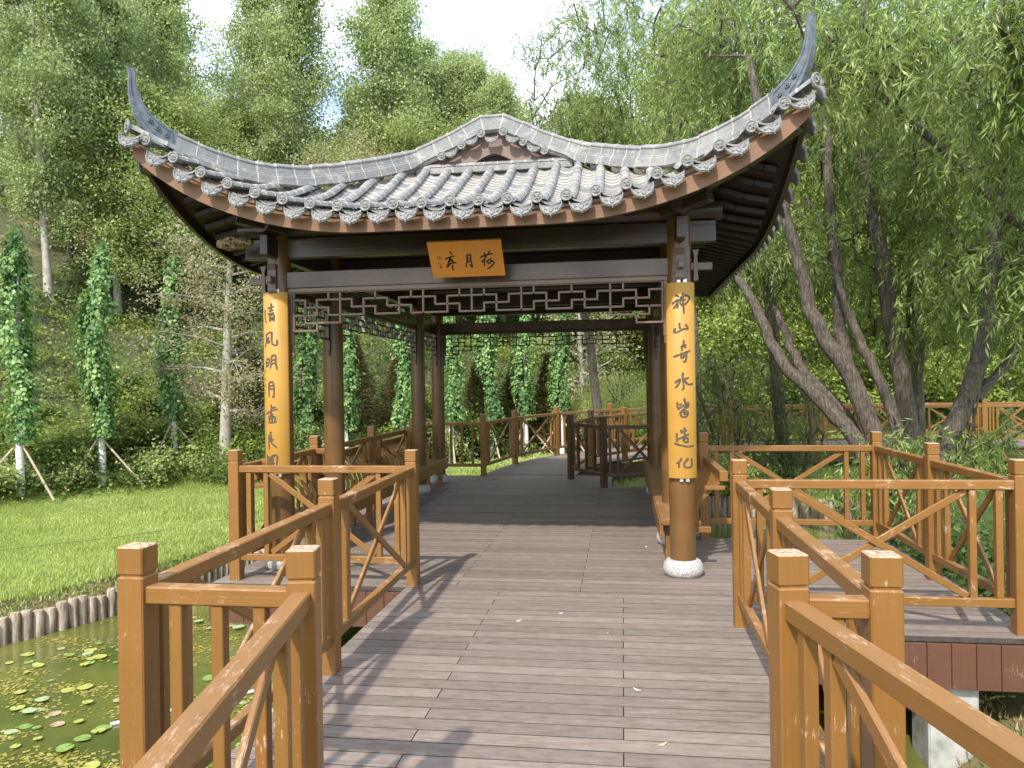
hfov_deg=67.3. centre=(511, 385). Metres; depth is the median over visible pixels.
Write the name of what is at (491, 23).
sky
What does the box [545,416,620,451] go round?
shrub
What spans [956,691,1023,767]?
dry grass
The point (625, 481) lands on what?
grass
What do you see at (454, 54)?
poplar tree
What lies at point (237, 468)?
railing
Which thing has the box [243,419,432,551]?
railing
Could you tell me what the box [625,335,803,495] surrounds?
dark shrub
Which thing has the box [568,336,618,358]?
shrub
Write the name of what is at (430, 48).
poplar tree
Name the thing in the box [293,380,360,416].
shrub
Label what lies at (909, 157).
broadleaf tree
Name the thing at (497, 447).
support stakes
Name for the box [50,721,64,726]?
lily pad
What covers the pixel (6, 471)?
shrub
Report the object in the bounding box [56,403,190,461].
shrub
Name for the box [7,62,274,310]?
broadleaf tree
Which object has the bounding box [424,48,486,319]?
poplar tree
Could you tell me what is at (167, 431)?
support stakes
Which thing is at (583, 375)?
bare limbed tree
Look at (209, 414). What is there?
shrub
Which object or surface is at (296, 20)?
poplar tree
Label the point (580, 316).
broadleaf tree
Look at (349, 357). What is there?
young columnar tree
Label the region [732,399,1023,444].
railing
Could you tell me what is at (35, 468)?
support stakes
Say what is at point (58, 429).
shrub
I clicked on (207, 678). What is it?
lily pad
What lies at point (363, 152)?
broadleaf tree
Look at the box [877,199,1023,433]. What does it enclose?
sunny tree
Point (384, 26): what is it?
poplar tree
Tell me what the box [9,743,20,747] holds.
lily pad
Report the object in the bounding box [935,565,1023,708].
shrub
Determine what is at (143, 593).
railing
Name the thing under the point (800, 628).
railing
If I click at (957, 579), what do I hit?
shrub
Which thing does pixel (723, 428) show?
shrub
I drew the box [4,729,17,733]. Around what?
lily pad
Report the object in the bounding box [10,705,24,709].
lily pad
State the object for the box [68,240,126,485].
young columnar tree
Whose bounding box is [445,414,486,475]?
railing
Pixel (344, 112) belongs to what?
poplar tree
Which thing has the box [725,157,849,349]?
sunny tree
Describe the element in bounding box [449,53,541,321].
poplar tree
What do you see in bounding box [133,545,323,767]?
railing
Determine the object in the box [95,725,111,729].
lily pad
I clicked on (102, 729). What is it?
lily pad
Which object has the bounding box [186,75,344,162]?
broadleaf tree
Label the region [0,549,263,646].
log edging
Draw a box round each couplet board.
[263,289,290,476]
[665,279,696,481]
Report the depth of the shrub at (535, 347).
29.15 m
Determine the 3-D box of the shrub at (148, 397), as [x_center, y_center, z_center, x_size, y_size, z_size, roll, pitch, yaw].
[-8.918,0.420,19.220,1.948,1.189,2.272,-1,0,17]
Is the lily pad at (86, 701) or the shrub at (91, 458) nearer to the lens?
the lily pad at (86, 701)
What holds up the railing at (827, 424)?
on the walkway
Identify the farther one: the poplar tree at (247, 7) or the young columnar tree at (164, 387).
the poplar tree at (247, 7)
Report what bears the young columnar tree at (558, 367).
on the ground at (1012, 708)
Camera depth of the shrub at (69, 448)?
15.07 m
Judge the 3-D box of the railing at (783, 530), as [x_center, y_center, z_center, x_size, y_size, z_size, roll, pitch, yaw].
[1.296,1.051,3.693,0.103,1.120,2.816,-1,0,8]
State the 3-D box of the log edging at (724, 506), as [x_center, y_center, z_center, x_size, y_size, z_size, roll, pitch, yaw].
[4.614,2.343,13.700,4.819,0.677,0.586,-1,0,15]
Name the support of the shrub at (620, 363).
on the ground at (1012, 708)
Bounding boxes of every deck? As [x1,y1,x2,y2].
[209,475,967,673]
[231,588,823,767]
[752,602,1023,767]
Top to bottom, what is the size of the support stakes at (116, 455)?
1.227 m
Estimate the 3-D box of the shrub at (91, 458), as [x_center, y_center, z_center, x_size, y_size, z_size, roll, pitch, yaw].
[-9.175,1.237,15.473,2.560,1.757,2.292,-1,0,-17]
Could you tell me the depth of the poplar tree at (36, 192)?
21.66 m
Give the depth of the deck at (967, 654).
4.78 m
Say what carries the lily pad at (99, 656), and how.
on the water
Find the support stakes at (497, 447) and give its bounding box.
[467,429,505,457]
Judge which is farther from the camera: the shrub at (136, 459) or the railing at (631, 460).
the shrub at (136, 459)
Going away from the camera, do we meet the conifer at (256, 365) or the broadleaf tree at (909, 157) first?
the conifer at (256, 365)
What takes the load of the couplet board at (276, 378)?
attached to the pavilion
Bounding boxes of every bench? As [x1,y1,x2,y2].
[254,435,447,531]
[643,446,727,559]
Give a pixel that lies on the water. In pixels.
(105, 632)
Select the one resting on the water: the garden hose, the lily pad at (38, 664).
the lily pad at (38, 664)
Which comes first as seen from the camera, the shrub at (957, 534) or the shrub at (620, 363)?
the shrub at (957, 534)
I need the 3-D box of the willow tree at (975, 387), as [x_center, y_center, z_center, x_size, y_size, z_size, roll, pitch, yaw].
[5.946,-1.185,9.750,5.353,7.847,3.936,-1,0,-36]
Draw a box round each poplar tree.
[0,0,126,300]
[26,7,155,225]
[41,0,184,321]
[101,0,234,287]
[202,0,314,286]
[217,0,363,190]
[320,0,447,328]
[329,77,383,155]
[370,27,456,311]
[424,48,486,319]
[433,42,516,132]
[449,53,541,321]
[457,67,552,340]
[538,313,575,343]
[551,83,634,144]
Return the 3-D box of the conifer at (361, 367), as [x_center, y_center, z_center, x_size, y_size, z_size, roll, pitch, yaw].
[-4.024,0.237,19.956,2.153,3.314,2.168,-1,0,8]
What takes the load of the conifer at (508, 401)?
on the ground at (1012, 708)
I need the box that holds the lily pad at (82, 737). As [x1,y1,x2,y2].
[74,734,90,740]
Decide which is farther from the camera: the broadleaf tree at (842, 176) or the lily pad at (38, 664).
the broadleaf tree at (842, 176)
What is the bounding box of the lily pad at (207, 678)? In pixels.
[202,675,211,680]
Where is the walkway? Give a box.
[487,439,1023,479]
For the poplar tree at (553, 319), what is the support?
on the ground at (1012, 708)
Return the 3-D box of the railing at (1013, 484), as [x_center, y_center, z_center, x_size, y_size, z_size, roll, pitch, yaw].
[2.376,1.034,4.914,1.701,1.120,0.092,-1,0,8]
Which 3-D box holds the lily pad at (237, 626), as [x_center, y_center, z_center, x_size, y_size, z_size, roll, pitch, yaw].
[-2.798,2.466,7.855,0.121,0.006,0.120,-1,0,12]
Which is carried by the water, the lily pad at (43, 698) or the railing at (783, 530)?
the lily pad at (43, 698)
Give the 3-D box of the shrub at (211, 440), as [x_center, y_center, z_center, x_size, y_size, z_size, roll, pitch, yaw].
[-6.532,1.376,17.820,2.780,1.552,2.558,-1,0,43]
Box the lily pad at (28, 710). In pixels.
[22,707,36,712]
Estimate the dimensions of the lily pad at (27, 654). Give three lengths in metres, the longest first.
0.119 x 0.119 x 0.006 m
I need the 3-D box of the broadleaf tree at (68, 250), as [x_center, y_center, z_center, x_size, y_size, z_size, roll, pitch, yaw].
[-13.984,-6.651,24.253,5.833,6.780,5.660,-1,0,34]
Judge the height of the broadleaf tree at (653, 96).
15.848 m
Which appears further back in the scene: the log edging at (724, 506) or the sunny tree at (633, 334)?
the sunny tree at (633, 334)
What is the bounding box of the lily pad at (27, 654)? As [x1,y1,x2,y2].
[20,652,34,655]
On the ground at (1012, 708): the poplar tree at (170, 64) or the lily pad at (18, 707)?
the poplar tree at (170, 64)
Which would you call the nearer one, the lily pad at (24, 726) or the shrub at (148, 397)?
the lily pad at (24, 726)
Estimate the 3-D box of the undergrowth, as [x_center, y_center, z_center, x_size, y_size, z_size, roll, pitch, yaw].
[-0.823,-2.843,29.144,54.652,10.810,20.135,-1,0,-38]
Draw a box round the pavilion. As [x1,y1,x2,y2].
[118,11,826,578]
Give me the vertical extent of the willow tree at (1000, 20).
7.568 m
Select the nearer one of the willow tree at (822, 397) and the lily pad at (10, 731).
the lily pad at (10, 731)
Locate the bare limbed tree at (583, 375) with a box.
[529,312,641,422]
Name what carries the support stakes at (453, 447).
on the ground at (1012, 708)
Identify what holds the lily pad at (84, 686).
on the water
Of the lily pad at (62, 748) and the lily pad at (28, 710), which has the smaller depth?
the lily pad at (62, 748)
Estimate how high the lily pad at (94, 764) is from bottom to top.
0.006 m
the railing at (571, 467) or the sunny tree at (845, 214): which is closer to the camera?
the railing at (571, 467)
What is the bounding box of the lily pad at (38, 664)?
[32,663,43,666]
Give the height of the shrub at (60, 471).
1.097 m
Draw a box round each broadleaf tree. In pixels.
[0,0,138,179]
[0,4,60,169]
[0,40,168,268]
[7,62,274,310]
[132,2,235,106]
[157,98,307,285]
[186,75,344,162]
[275,120,398,336]
[299,88,512,319]
[536,133,628,353]
[594,90,711,169]
[596,31,726,310]
[794,114,900,246]
[835,122,1020,234]
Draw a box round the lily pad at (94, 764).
[81,760,99,767]
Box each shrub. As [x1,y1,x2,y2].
[0,395,37,440]
[0,397,67,422]
[0,417,91,446]
[0,419,113,474]
[0,426,128,485]
[0,442,43,498]
[3,424,124,478]
[25,444,103,493]
[56,353,150,399]
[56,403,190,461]
[106,423,220,487]
[109,378,198,417]
[110,409,215,456]
[165,426,307,486]
[179,412,264,468]
[191,394,262,425]
[255,415,348,451]
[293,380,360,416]
[295,421,376,459]
[351,421,407,457]
[378,385,447,423]
[426,414,478,462]
[445,397,508,459]
[510,333,574,357]
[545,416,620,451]
[567,369,646,445]
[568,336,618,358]
[578,342,638,376]
[585,361,614,373]
[617,367,645,391]
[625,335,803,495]
[704,413,753,441]
[708,432,768,511]
[716,347,860,478]
[868,490,1005,588]
[909,525,1009,615]
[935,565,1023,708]
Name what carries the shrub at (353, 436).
on the ground at (1012, 708)
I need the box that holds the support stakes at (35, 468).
[0,444,54,500]
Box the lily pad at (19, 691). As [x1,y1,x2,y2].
[14,689,25,693]
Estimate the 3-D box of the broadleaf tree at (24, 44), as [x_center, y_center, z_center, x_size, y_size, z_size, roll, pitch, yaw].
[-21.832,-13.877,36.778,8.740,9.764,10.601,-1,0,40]
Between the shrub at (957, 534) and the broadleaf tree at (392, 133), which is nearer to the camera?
the shrub at (957, 534)
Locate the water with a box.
[0,516,927,767]
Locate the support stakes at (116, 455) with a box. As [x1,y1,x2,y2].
[62,438,145,492]
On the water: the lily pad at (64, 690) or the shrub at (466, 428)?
the lily pad at (64, 690)
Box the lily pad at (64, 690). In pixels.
[61,687,74,692]
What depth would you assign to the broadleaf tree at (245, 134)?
29.82 m
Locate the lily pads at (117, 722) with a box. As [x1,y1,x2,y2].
[110,689,253,725]
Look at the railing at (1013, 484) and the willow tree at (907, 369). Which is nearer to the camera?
the railing at (1013, 484)
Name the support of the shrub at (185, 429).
on the ground at (1012, 708)
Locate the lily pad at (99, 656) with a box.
[92,654,106,658]
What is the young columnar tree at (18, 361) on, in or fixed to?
on the ground at (1012, 708)
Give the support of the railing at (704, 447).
on the deck at (563, 533)
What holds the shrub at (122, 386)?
on the ground at (1012, 708)
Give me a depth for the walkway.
15.83 m
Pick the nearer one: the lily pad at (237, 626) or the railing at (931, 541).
the railing at (931, 541)
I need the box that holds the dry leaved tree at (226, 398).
[105,154,320,478]
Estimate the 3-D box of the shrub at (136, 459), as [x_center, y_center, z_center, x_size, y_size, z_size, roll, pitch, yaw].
[-7.588,1.581,16.652,2.227,1.552,2.625,-1,0,40]
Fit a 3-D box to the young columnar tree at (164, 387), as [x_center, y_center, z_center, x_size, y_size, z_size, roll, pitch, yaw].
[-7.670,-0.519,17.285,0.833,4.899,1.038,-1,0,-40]
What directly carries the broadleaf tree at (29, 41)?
on the ground at (1012, 708)
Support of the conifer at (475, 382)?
on the ground at (1012, 708)
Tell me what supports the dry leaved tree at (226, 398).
on the ground at (1012, 708)
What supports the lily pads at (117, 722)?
on the water
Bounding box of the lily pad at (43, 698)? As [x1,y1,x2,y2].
[34,696,48,701]
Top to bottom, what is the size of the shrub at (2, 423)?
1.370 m
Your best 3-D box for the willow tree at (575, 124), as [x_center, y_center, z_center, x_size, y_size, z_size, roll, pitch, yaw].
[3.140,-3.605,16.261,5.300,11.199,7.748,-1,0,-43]
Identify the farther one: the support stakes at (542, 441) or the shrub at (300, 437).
the support stakes at (542, 441)
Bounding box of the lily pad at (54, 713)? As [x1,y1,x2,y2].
[48,711,60,715]
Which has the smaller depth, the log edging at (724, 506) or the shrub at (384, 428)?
the log edging at (724, 506)
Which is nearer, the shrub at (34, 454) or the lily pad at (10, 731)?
the lily pad at (10, 731)
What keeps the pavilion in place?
on the deck at (563, 533)
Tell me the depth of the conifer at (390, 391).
20.38 m
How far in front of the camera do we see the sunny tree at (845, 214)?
33.68 m
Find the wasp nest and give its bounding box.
[216,235,253,250]
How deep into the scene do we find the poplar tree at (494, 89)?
30.09 m
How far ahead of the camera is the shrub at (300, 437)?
17.80 m
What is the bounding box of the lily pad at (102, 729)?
[91,727,105,732]
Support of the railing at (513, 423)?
on the walkway
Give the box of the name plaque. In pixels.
[427,238,505,277]
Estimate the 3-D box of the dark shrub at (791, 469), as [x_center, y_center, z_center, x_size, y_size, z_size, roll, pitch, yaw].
[5.429,0.861,14.968,3.092,3.298,2.380,-1,0,-8]
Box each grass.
[0,467,474,616]
[447,432,1007,506]
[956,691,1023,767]
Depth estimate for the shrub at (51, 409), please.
17.50 m
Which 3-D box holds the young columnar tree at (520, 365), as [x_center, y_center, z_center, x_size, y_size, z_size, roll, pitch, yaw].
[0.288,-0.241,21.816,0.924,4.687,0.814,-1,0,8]
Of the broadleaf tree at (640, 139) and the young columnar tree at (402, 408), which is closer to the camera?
the young columnar tree at (402, 408)
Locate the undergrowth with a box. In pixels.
[0,244,884,505]
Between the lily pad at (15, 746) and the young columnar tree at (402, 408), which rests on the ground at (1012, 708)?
the young columnar tree at (402, 408)
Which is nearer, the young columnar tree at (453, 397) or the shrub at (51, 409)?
the shrub at (51, 409)
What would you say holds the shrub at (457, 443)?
on the ground at (1012, 708)
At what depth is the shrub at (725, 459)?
14.00 m
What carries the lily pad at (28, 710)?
on the water
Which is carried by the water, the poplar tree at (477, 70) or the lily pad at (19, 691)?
the lily pad at (19, 691)
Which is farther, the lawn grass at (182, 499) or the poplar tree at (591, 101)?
the poplar tree at (591, 101)
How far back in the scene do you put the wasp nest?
6.61 m
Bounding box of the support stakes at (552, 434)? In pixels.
[539,418,584,453]
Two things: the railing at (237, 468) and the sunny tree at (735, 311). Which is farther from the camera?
the sunny tree at (735, 311)
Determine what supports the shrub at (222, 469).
on the ground at (1012, 708)
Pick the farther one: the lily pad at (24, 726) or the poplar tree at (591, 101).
the poplar tree at (591, 101)
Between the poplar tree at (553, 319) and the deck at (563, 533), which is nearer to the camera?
the deck at (563, 533)
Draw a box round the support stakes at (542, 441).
[519,422,553,454]
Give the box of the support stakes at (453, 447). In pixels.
[431,421,475,462]
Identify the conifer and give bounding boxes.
[211,314,264,435]
[322,334,388,436]
[374,352,432,456]
[461,347,509,450]
[498,358,552,449]
[523,351,583,448]
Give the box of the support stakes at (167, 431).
[159,417,207,460]
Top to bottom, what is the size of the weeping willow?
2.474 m
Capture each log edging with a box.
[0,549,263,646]
[698,496,869,519]
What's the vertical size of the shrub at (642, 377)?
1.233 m
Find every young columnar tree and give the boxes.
[0,224,53,496]
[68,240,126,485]
[152,253,189,467]
[293,312,322,449]
[343,318,364,464]
[387,309,410,457]
[443,316,468,462]
[469,315,505,457]
[506,315,537,454]
[545,313,573,453]
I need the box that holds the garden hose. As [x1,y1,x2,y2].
[3,512,256,549]
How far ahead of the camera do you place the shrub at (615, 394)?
22.95 m
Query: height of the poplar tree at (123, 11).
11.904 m
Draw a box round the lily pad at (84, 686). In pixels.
[77,683,92,689]
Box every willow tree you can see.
[493,0,834,478]
[626,0,1003,549]
[722,0,1023,383]
[751,0,1023,526]
[824,0,1023,551]
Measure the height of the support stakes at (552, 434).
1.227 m
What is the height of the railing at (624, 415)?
1.140 m
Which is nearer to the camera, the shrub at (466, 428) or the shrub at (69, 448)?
the shrub at (69, 448)
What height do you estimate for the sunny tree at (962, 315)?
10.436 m
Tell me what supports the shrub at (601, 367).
on the ground at (1012, 708)
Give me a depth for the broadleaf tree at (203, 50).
36.58 m
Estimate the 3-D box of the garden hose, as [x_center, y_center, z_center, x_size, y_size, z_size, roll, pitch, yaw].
[-5.737,2.084,10.598,4.985,0.032,0.594,-1,0,-43]
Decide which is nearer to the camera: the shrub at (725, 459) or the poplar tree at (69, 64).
the shrub at (725, 459)
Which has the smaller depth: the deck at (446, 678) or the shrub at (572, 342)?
the deck at (446, 678)
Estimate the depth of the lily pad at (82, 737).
5.41 m
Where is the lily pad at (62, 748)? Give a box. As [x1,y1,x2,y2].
[56,743,73,751]
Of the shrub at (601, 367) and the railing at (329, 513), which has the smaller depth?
the railing at (329, 513)
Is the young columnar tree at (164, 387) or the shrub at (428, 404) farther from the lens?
the shrub at (428, 404)
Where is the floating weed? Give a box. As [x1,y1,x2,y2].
[0,532,838,767]
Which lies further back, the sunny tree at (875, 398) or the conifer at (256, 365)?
the sunny tree at (875, 398)
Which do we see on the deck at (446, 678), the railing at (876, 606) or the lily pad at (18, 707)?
the railing at (876, 606)
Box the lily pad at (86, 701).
[82,700,92,703]
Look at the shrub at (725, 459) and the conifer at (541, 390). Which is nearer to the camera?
the shrub at (725, 459)
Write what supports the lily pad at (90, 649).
on the water
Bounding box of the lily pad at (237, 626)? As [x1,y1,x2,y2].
[232,625,244,627]
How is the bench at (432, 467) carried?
on the deck at (563, 533)
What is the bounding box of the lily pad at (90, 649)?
[84,648,96,651]
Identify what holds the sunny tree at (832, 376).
on the ground at (1012, 708)
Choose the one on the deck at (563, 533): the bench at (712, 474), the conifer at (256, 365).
the bench at (712, 474)
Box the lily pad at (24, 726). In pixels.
[18,724,32,728]
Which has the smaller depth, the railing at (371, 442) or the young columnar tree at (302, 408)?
the railing at (371, 442)
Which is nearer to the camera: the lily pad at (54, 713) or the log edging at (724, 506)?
the lily pad at (54, 713)
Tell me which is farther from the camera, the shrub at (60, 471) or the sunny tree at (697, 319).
the sunny tree at (697, 319)
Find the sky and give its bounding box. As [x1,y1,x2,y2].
[0,0,1018,164]
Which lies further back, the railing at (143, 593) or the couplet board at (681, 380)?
the couplet board at (681, 380)
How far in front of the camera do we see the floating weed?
6.12 m
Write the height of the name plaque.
0.271 m
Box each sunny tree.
[570,297,701,367]
[616,168,741,347]
[625,236,830,407]
[711,225,888,403]
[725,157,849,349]
[785,175,923,366]
[804,225,1017,420]
[864,176,1023,401]
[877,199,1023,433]
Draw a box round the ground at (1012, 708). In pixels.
[0,146,1023,767]
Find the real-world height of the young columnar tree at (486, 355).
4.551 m
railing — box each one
[117,542,285,767]
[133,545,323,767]
[158,449,419,767]
[228,449,404,580]
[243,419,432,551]
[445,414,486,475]
[486,400,733,465]
[567,414,607,487]
[574,404,732,468]
[606,425,649,476]
[698,432,872,540]
[731,459,863,767]
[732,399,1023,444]
[741,402,1023,439]
[747,459,1023,635]
[767,549,1023,767]
[810,550,905,767]
[870,431,1009,597]

